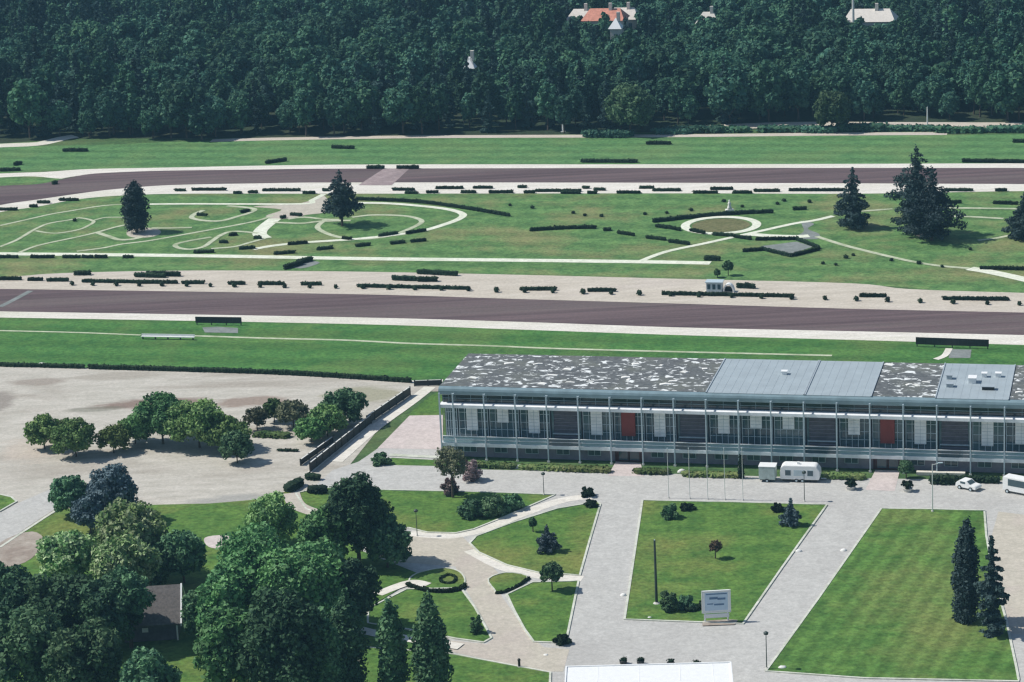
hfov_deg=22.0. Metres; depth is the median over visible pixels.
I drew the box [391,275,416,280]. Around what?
hedge
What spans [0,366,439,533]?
parking lot
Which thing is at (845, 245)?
path
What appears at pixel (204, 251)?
hedge
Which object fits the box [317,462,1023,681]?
road
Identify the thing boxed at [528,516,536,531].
young tree
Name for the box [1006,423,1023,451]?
window
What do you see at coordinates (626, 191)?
hedge
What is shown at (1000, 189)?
hedge
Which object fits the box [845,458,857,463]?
window
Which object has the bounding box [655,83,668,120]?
forest tree
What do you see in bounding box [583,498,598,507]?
bush
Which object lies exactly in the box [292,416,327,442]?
lot tree
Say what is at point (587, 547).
kerb
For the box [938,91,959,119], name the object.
forest tree
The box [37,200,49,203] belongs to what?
hedge
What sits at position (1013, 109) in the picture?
forest tree
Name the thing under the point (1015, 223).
fir
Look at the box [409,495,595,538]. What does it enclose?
path
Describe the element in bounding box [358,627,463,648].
path
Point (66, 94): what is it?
forest tree
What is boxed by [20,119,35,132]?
forest tree
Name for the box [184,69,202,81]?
forest tree
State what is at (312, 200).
path
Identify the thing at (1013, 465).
window
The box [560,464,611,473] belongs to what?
hedge
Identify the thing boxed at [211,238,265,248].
path
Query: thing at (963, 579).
columnar cypress
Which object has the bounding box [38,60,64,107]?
forest tree
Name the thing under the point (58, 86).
forest tree
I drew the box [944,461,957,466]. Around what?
window
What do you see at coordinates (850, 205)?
fir
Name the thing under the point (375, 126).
forest tree
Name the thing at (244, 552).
tree
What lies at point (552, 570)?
young tree
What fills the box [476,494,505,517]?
bush
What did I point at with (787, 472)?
window
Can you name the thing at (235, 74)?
forest tree
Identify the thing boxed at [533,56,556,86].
forest tree
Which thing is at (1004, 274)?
path
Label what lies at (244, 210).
hedge
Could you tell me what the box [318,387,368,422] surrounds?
lot tree
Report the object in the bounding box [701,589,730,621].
notice board
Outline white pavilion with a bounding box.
[565,661,732,681]
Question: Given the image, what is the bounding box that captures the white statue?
[725,200,733,210]
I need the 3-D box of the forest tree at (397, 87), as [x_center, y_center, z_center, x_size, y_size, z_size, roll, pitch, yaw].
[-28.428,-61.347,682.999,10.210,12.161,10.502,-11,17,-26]
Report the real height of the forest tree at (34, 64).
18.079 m
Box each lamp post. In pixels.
[763,631,767,668]
[802,471,805,501]
[931,462,942,511]
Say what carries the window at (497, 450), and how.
in the grandstand hall
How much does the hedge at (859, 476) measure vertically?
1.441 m
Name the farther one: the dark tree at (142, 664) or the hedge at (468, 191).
the hedge at (468, 191)
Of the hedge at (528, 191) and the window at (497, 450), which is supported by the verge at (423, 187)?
the hedge at (528, 191)
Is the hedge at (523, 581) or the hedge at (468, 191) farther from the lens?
the hedge at (468, 191)
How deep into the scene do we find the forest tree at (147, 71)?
717.91 m
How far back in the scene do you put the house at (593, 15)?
770.20 m
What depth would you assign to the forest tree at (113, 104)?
687.73 m
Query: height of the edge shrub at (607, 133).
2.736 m
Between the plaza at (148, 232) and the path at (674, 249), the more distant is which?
the plaza at (148, 232)
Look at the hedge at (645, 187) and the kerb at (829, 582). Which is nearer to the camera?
the kerb at (829, 582)
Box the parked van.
[1003,473,1023,493]
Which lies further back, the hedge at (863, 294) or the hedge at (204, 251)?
the hedge at (204, 251)
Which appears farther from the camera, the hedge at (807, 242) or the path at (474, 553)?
the hedge at (807, 242)
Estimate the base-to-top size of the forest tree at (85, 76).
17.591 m
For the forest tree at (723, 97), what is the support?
on the forest ground at (704, 116)
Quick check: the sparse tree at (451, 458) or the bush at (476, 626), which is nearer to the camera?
the bush at (476, 626)
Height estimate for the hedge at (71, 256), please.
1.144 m
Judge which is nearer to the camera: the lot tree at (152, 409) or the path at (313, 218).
the lot tree at (152, 409)
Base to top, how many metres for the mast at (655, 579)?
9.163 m
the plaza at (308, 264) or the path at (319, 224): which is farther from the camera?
the path at (319, 224)
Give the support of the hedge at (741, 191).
on the verge at (423, 187)
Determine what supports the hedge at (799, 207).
on the infield grass at (474, 234)
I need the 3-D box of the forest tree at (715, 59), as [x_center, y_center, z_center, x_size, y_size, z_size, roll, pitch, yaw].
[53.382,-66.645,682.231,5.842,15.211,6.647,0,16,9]
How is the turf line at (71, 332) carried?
on the turf at (423, 362)
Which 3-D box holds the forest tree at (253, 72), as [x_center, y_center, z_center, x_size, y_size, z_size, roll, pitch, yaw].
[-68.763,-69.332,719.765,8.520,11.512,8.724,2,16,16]
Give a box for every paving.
[378,415,442,448]
[608,462,643,475]
[865,470,898,490]
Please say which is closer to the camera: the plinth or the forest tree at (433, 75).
the plinth
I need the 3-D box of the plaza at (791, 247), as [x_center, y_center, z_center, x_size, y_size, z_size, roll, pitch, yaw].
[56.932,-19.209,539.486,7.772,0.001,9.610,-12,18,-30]
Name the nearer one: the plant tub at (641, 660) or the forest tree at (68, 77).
the plant tub at (641, 660)
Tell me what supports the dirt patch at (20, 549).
on the lawn at (202, 521)
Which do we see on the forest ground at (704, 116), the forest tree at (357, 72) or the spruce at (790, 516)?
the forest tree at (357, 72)
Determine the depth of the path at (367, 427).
426.73 m
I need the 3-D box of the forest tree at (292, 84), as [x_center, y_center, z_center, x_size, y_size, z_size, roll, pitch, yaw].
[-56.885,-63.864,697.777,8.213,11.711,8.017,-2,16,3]
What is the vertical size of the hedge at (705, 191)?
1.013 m
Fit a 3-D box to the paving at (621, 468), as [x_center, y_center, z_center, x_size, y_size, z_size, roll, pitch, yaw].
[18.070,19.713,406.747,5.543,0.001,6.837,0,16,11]
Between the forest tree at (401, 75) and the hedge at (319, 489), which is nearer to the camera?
the hedge at (319, 489)
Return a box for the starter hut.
[705,279,723,291]
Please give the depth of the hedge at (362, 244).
557.41 m
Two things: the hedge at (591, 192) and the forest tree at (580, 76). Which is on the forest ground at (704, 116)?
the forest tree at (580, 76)
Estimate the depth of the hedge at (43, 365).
477.75 m
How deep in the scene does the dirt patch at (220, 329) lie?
497.36 m
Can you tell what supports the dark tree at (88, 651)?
on the lawn at (202, 521)
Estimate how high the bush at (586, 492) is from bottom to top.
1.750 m
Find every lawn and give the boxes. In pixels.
[0,495,14,509]
[1,492,447,681]
[300,488,550,531]
[369,589,489,640]
[415,568,463,587]
[448,654,548,681]
[472,504,598,573]
[489,573,526,590]
[508,581,576,640]
[626,500,824,622]
[768,509,1017,679]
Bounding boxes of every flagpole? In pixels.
[667,448,669,497]
[688,448,690,498]
[706,448,708,499]
[741,448,743,500]
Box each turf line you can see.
[0,330,141,334]
[195,335,831,355]
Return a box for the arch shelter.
[723,282,734,292]
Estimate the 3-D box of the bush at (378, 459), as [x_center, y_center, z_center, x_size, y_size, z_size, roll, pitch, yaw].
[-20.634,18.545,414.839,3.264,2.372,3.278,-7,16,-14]
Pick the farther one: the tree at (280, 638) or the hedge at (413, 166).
the hedge at (413, 166)
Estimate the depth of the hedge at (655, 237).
551.13 m
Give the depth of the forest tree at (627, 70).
689.84 m
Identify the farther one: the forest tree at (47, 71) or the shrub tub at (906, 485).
the forest tree at (47, 71)
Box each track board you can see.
[195,317,241,324]
[916,337,988,348]
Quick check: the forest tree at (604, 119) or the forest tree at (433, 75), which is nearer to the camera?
the forest tree at (604, 119)
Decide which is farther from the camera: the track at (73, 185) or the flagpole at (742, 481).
the track at (73, 185)
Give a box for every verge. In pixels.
[0,163,1023,178]
[0,182,1023,211]
[0,311,1023,344]
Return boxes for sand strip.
[0,270,1023,312]
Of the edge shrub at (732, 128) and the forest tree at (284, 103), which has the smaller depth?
the edge shrub at (732, 128)
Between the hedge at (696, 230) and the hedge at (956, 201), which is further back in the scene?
the hedge at (956, 201)
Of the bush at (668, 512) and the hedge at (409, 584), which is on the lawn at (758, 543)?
the bush at (668, 512)
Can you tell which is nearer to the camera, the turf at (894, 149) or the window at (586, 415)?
the window at (586, 415)
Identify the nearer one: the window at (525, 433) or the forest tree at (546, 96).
the window at (525, 433)
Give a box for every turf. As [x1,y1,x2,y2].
[0,134,1023,172]
[0,317,1023,380]
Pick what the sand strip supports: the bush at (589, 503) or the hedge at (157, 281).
the hedge at (157, 281)
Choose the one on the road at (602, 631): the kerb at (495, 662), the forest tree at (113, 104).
the kerb at (495, 662)
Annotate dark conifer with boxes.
[321,169,364,226]
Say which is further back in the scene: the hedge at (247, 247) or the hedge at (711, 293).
the hedge at (247, 247)
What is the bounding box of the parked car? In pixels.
[955,477,981,491]
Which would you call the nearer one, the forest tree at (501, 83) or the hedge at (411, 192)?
the hedge at (411, 192)
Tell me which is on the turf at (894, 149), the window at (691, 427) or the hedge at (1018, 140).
the hedge at (1018, 140)
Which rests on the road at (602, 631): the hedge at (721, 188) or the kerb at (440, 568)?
the kerb at (440, 568)
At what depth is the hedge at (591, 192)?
596.38 m
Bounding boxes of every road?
[0,490,55,541]
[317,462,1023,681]
[359,448,440,470]
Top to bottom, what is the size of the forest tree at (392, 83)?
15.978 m
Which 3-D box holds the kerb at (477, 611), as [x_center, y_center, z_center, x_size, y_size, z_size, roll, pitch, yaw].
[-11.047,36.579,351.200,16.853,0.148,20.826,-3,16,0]
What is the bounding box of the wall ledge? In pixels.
[916,470,964,475]
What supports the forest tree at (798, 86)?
on the forest ground at (704, 116)
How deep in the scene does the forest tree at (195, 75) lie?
701.15 m
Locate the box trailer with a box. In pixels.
[758,462,779,482]
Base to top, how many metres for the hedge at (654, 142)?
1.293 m
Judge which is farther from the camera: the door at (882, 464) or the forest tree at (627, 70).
the forest tree at (627, 70)
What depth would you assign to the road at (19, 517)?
399.30 m
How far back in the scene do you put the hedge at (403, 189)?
609.04 m
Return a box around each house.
[125,583,184,642]
[467,50,476,68]
[566,3,588,20]
[581,3,629,32]
[608,12,622,39]
[621,2,639,35]
[695,6,717,23]
[846,3,897,26]
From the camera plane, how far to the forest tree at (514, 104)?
671.57 m
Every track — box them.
[0,168,1023,204]
[0,289,1023,334]
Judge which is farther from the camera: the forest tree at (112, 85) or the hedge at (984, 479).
the forest tree at (112, 85)
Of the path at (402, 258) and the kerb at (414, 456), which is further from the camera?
the path at (402, 258)
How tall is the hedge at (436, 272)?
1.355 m
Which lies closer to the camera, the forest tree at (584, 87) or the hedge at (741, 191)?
the hedge at (741, 191)
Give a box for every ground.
[0,97,1023,142]
[0,130,1023,632]
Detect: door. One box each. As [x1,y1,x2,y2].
[615,451,641,461]
[873,459,899,469]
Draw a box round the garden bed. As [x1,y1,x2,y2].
[692,219,749,231]
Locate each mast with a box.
[653,539,659,603]
[852,0,854,22]
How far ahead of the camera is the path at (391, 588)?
362.33 m
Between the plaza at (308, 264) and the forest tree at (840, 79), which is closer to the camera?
the plaza at (308, 264)
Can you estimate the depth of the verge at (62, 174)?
629.62 m
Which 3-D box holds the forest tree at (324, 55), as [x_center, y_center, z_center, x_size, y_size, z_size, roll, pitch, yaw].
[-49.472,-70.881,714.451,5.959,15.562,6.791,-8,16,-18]
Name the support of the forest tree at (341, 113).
on the forest ground at (704, 116)
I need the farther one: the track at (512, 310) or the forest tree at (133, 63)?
the forest tree at (133, 63)
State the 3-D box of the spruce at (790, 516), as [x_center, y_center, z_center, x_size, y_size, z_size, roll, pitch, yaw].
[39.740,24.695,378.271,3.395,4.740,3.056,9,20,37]
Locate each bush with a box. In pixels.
[370,451,391,466]
[439,477,459,496]
[455,498,485,520]
[462,459,482,481]
[469,614,483,633]
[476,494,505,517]
[500,493,524,512]
[552,633,571,645]
[580,486,595,497]
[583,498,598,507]
[659,590,680,612]
[660,503,678,519]
[678,595,695,610]
[679,502,696,511]
[770,502,784,512]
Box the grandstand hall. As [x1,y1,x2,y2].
[438,353,1023,475]
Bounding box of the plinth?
[702,619,737,625]
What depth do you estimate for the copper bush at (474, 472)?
403.75 m
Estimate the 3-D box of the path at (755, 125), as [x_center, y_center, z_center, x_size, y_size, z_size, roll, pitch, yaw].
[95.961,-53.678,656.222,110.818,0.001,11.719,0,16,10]
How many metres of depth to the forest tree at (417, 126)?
677.84 m
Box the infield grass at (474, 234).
[0,191,1023,292]
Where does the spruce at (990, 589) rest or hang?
on the lawn at (882, 607)
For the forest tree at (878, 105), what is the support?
on the forest ground at (704, 116)
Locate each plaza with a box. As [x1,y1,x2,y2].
[127,228,160,237]
[254,196,327,218]
[293,261,319,267]
[764,242,811,252]
[799,222,819,238]
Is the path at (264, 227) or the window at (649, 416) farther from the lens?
the path at (264, 227)
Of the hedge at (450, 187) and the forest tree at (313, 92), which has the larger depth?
the forest tree at (313, 92)
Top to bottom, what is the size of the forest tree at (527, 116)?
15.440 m
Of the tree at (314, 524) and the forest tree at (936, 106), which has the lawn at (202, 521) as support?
the tree at (314, 524)
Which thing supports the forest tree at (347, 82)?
on the forest ground at (704, 116)
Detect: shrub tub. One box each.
[844,478,857,489]
[901,480,913,491]
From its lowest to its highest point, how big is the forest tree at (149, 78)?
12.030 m
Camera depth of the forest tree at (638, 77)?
684.90 m
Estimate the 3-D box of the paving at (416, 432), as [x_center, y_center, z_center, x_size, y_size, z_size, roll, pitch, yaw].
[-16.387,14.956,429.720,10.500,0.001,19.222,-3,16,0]
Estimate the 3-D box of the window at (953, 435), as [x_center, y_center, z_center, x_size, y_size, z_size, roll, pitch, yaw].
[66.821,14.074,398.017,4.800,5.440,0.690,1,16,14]
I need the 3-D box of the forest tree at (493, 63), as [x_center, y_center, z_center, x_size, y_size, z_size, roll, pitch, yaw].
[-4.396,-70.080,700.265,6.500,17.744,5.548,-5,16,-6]
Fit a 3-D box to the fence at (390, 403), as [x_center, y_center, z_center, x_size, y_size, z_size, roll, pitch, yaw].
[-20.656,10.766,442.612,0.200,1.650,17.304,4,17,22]
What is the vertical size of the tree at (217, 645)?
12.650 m
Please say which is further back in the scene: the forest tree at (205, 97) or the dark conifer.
the forest tree at (205, 97)
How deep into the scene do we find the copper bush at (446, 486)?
398.58 m
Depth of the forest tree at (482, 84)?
673.20 m
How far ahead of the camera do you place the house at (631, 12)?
778.72 m
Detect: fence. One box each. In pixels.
[299,436,333,465]
[309,414,371,471]
[366,386,410,420]
[414,379,441,385]
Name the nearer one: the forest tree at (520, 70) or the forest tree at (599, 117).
the forest tree at (599, 117)
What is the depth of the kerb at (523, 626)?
352.11 m
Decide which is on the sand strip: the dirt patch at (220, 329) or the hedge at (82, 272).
the hedge at (82, 272)
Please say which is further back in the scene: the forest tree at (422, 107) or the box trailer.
the forest tree at (422, 107)
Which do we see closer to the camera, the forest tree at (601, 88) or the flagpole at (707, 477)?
the flagpole at (707, 477)
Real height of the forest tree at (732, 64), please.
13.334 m
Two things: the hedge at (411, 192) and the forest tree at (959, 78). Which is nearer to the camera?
the hedge at (411, 192)
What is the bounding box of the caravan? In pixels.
[780,461,825,482]
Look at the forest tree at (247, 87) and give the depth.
696.77 m
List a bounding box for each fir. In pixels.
[119,179,151,232]
[833,167,870,228]
[884,144,951,235]
[903,165,967,240]
[1001,192,1023,240]
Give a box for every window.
[445,408,458,436]
[451,446,463,451]
[458,408,489,437]
[464,447,476,451]
[489,409,519,438]
[494,448,507,452]
[520,410,550,438]
[525,448,538,453]
[551,411,582,438]
[556,449,569,454]
[582,411,613,440]
[588,450,600,455]
[614,412,644,440]
[646,413,676,441]
[651,452,663,457]
[677,414,708,444]
[683,453,695,458]
[709,415,740,443]
[715,454,727,459]
[742,416,772,444]
[747,455,759,460]
[774,417,805,445]
[779,456,792,460]
[785,470,790,475]
[807,417,838,446]
[807,470,812,476]
[812,457,825,462]
[839,418,870,447]
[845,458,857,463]
[872,419,902,449]
[906,420,937,449]
[911,460,924,465]
[939,421,969,449]
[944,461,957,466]
[972,422,1003,452]
[978,462,991,467]
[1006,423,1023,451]
[1011,463,1023,468]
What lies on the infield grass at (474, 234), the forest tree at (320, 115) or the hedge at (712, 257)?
the hedge at (712, 257)
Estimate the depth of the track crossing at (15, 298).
527.82 m
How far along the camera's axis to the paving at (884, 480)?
395.73 m
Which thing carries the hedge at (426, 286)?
on the sand strip
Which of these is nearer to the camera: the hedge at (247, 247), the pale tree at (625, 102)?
the hedge at (247, 247)
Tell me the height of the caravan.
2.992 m
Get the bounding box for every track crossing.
[0,291,31,306]
[359,168,407,184]
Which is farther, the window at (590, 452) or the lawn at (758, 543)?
the window at (590, 452)
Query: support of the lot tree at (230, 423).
on the parking lot
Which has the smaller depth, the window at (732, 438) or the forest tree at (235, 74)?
the window at (732, 438)
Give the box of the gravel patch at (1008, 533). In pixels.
[992,512,1023,634]
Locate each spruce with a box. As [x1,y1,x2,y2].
[69,492,104,532]
[84,463,138,509]
[536,524,561,553]
[778,498,801,526]
[973,535,1010,637]
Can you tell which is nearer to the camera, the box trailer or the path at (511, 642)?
the path at (511, 642)
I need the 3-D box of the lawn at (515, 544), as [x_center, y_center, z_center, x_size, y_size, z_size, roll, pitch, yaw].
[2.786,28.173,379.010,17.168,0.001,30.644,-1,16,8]
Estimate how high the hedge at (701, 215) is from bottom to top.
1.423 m
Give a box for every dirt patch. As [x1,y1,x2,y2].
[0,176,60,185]
[0,531,41,566]
[202,327,237,332]
[204,535,229,547]
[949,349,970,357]
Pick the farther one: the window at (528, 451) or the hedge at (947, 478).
the window at (528, 451)
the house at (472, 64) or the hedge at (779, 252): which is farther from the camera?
the house at (472, 64)
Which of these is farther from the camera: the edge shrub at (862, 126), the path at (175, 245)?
the edge shrub at (862, 126)
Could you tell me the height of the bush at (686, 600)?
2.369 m
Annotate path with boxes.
[0,135,77,146]
[0,204,125,225]
[0,230,33,246]
[0,252,711,264]
[17,225,124,252]
[32,217,95,233]
[77,215,273,251]
[96,232,142,239]
[150,194,325,204]
[150,227,191,228]
[172,231,258,249]
[189,205,256,221]
[210,132,946,141]
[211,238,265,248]
[252,218,279,237]
[254,202,466,249]
[273,220,350,223]
[284,492,316,514]
[287,217,338,219]
[304,424,371,474]
[315,214,424,239]
[330,386,434,461]
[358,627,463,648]
[377,580,430,594]
[384,536,568,670]
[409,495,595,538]
[464,549,583,581]
[638,215,834,261]
[681,216,760,233]
[721,122,1023,127]
[745,233,809,237]
[816,236,969,268]
[861,208,891,211]
[933,348,952,359]
[949,207,1016,208]
[954,216,1002,218]
[966,267,1023,281]
[978,235,1007,240]
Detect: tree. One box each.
[0,561,32,620]
[0,603,62,681]
[3,79,22,129]
[6,73,16,103]
[7,79,48,137]
[10,75,22,89]
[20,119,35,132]
[21,572,92,635]
[23,54,32,78]
[23,413,59,448]
[28,66,47,113]
[31,52,37,73]
[35,529,99,579]
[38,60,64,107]
[40,617,123,681]
[42,100,72,135]
[47,46,56,71]
[47,474,86,515]
[49,416,95,456]
[50,71,68,103]
[57,418,65,425]
[58,70,69,81]
[61,70,80,90]
[61,83,70,103]
[65,77,80,131]
[72,50,80,69]
[72,573,143,640]
[75,61,101,95]
[77,108,98,137]
[78,83,96,133]
[89,534,163,584]
[91,51,115,89]
[92,89,127,134]
[94,86,108,128]
[94,422,130,452]
[94,497,168,546]
[97,89,116,136]
[106,47,111,62]
[108,564,155,648]
[109,74,114,92]
[112,71,121,129]
[113,60,140,129]
[115,61,131,72]
[117,415,155,443]
[118,646,182,681]
[122,91,141,132]
[127,391,188,443]
[129,58,145,97]
[134,45,149,86]
[140,84,148,90]
[141,61,159,72]
[141,87,159,136]
[142,63,165,80]
[145,540,172,585]
[146,72,158,87]
[149,75,161,92]
[157,75,171,96]
[158,68,161,82]
[159,78,172,132]
[160,529,207,582]
[162,397,226,447]
[164,67,175,79]
[174,75,183,126]
[180,590,202,637]
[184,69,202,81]
[189,57,206,93]
[191,70,215,80]
[191,605,251,681]
[194,572,248,630]
[197,415,251,446]
[204,93,225,133]
[204,94,228,136]
[207,79,232,95]
[207,521,289,613]
[211,77,229,124]
[216,67,235,88]
[218,429,254,462]
[226,88,252,132]
[226,96,252,133]
[227,64,242,85]
[227,84,234,95]
[234,586,329,681]
[240,406,268,429]
[241,75,273,101]
[243,490,299,542]
[244,67,259,83]
[247,79,263,133]
[251,93,272,128]
[251,539,352,621]
[256,52,288,107]
[257,58,276,124]
[262,398,279,421]
[267,67,281,107]
[272,71,296,94]
[273,399,309,426]
[275,100,293,129]
[276,82,293,105]
[277,103,297,132]
[278,48,297,70]
[280,62,295,72]
[288,102,304,132]
[289,77,296,91]
[290,84,316,127]
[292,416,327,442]
[293,89,315,135]
[294,61,323,124]
[296,503,351,559]
[307,403,348,435]
[309,606,347,681]
[315,91,326,129]
[317,50,328,78]
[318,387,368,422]
[319,55,343,83]
[322,471,394,562]
[323,74,344,94]
[323,90,340,134]
[326,76,343,124]
[328,87,359,133]
[329,587,370,681]
[331,557,381,623]
[342,75,363,88]
[346,61,369,128]
[346,79,381,130]
[347,51,371,81]
[361,513,412,567]
[363,96,382,124]
[367,60,393,81]
[368,97,381,134]
[369,43,395,118]
[374,596,410,681]
[377,69,406,89]
[379,82,418,132]
[381,66,405,126]
[382,80,409,122]
[407,69,427,129]
[407,590,454,681]
[409,84,431,133]
[416,81,431,93]
[422,72,431,84]
[423,82,432,124]
[427,65,443,123]
[428,82,450,129]
[433,445,468,497]
[435,65,439,83]
[439,81,456,127]
[446,60,464,83]
[452,82,470,123]
[455,52,472,89]
[459,92,476,128]
[470,69,498,127]
[471,57,485,117]
[478,89,497,132]
[488,46,498,73]
[493,64,522,84]
[495,74,521,94]
[496,94,514,124]
[502,64,521,121]
[505,84,523,128]
[508,64,535,92]
[521,70,536,127]
[521,77,539,126]
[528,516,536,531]
[529,69,538,119]
[530,71,543,119]
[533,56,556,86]
[534,77,556,129]
[539,560,563,590]
[544,46,560,126]
[553,94,572,132]
[554,58,570,92]
[564,60,579,90]
[565,88,587,126]
[567,56,607,101]
[571,59,594,120]
[576,80,594,113]
[592,100,600,112]
[596,75,615,128]
[597,81,613,106]
[598,81,611,128]
[602,82,656,129]
[608,74,627,85]
[615,122,628,126]
[616,56,636,82]
[628,79,645,124]
[637,67,642,82]
[641,88,656,128]
[643,80,656,105]
[655,77,673,115]
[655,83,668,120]
[666,82,685,122]
[668,75,701,117]
[672,61,709,106]
[677,92,700,123]
[689,46,753,70]
[703,66,752,122]
[707,60,736,80]
[708,54,721,81]
[709,60,729,88]
[709,539,722,558]
[712,56,733,123]
[714,268,720,277]
[715,68,739,121]
[722,260,733,275]
[749,59,788,121]
[770,64,790,112]
[785,65,810,119]
[800,79,819,115]
[809,68,825,100]
[812,90,851,125]
[819,66,856,108]
[829,61,863,78]
[848,60,877,82]
[850,78,880,119]
[869,83,889,117]
[872,81,881,111]
[884,71,900,103]
[889,89,902,112]
[894,76,911,114]
[897,460,913,478]
[909,74,944,115]
[910,90,919,111]
[928,61,957,91]
[934,91,949,113]
[935,73,956,92]
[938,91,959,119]
[952,59,975,107]
[963,62,975,113]
[967,57,989,116]
[980,61,1023,120]
[981,72,993,115]
[982,61,1003,72]
[986,57,993,110]
[1007,43,1023,63]
[1007,70,1023,119]
[1016,48,1023,69]
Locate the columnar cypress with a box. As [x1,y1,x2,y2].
[950,516,980,624]
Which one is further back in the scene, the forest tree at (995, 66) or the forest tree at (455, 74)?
the forest tree at (455, 74)
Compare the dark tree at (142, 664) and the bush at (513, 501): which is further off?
the bush at (513, 501)
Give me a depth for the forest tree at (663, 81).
679.42 m
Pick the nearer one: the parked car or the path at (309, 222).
the parked car
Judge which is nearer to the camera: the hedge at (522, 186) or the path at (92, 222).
the path at (92, 222)
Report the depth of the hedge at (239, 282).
530.44 m
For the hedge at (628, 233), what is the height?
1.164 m
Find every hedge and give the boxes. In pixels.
[0,166,20,170]
[0,207,17,210]
[0,254,18,257]
[0,276,22,279]
[0,362,84,368]
[13,161,22,165]
[27,276,43,280]
[30,254,54,258]
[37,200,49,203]
[46,277,68,281]
[62,147,88,151]
[62,254,80,257]
[66,197,78,200]
[73,270,91,275]
[81,254,93,257]
[81,278,147,283]
[87,363,411,382]
[94,254,107,258]
[122,254,133,258]
[133,271,165,277]
[136,279,178,283]
[145,270,181,276]
[173,188,185,190]
[181,280,205,283]
[191,187,226,190]
[193,249,214,253]
[196,212,207,215]
[219,239,228,242]
[227,280,245,284]
[228,232,237,235]
[238,245,255,249]
[239,209,250,212]
[251,429,292,438]
[256,280,284,284]
[262,187,300,191]
[265,157,286,163]
[273,250,295,254]
[276,448,298,451]
[283,259,302,268]
[283,476,303,491]
[287,240,307,244]
[289,212,302,215]
[296,256,313,262]
[300,280,321,284]
[302,190,315,193]
[304,472,320,480]
[307,484,327,493]
[316,244,333,249]
[331,144,354,148]
[341,235,352,239]
[355,242,370,246]
[356,283,466,289]
[357,196,509,215]
[366,164,384,168]
[378,231,398,236]
[390,239,405,244]
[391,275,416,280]
[392,187,414,190]
[396,164,419,168]
[404,190,418,193]
[405,228,426,233]
[405,581,467,592]
[409,238,426,242]
[416,268,457,275]
[416,276,438,281]
[426,190,438,192]
[435,185,463,188]
[439,573,457,583]
[460,189,476,192]
[472,185,492,188]
[477,460,516,468]
[488,189,513,192]
[495,576,530,593]
[517,184,527,187]
[518,463,565,471]
[519,286,557,290]
[523,190,534,193]
[529,224,596,230]
[535,188,581,191]
[560,190,580,193]
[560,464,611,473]
[579,158,638,162]
[587,190,597,193]
[587,287,616,291]
[593,187,605,190]
[602,227,611,230]
[616,190,641,193]
[616,229,634,235]
[632,467,671,474]
[639,185,653,188]
[645,140,671,144]
[645,235,666,240]
[652,187,680,191]
[652,209,773,222]
[655,223,666,228]
[661,290,794,297]
[666,225,680,230]
[668,239,689,244]
[681,469,738,477]
[682,599,701,611]
[689,228,705,233]
[691,190,717,193]
[704,254,720,260]
[710,186,733,189]
[711,231,733,236]
[732,190,752,193]
[733,234,751,239]
[736,282,755,288]
[742,247,762,251]
[753,188,779,191]
[755,235,798,240]
[761,246,791,256]
[788,187,845,190]
[792,206,806,209]
[792,246,820,256]
[796,236,819,246]
[820,470,866,480]
[859,292,886,296]
[928,473,971,484]
[941,296,1009,300]
[944,187,973,190]
[949,200,961,203]
[961,158,1023,162]
[972,475,1000,483]
[980,265,1023,269]
[993,200,1018,204]
[995,188,1006,190]
[1012,138,1023,142]
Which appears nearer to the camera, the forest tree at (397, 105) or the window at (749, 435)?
the window at (749, 435)
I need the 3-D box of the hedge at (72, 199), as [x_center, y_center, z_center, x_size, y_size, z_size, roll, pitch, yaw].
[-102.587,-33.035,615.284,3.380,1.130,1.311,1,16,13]
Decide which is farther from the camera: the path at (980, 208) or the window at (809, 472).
the path at (980, 208)
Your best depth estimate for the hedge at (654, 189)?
595.47 m
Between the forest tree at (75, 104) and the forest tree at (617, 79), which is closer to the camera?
the forest tree at (617, 79)
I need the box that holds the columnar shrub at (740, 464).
[737,454,744,478]
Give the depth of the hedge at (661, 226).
560.91 m
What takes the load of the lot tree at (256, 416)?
on the parking lot
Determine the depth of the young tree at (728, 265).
518.31 m
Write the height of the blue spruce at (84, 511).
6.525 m
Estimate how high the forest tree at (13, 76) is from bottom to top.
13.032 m
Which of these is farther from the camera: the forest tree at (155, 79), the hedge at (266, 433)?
the forest tree at (155, 79)
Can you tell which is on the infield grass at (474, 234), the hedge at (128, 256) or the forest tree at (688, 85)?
the hedge at (128, 256)
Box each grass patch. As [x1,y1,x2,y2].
[384,458,440,465]
[407,392,441,415]
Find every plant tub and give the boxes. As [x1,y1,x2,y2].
[619,656,626,663]
[637,657,644,663]
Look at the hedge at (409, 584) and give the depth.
359.61 m
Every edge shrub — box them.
[581,128,634,137]
[651,126,692,134]
[672,123,723,133]
[718,124,752,132]
[755,123,802,132]
[800,124,839,133]
[833,121,887,131]
[882,123,936,131]
[931,124,986,133]
[986,122,1023,132]
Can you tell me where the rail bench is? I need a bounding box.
[141,333,194,339]
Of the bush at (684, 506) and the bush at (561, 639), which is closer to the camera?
the bush at (561, 639)
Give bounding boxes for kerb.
[0,494,17,511]
[0,508,62,546]
[295,487,555,533]
[359,647,550,681]
[367,587,492,642]
[388,454,438,458]
[409,567,465,588]
[469,501,600,575]
[487,572,527,593]
[506,580,579,642]
[624,500,827,624]
[765,508,1019,681]

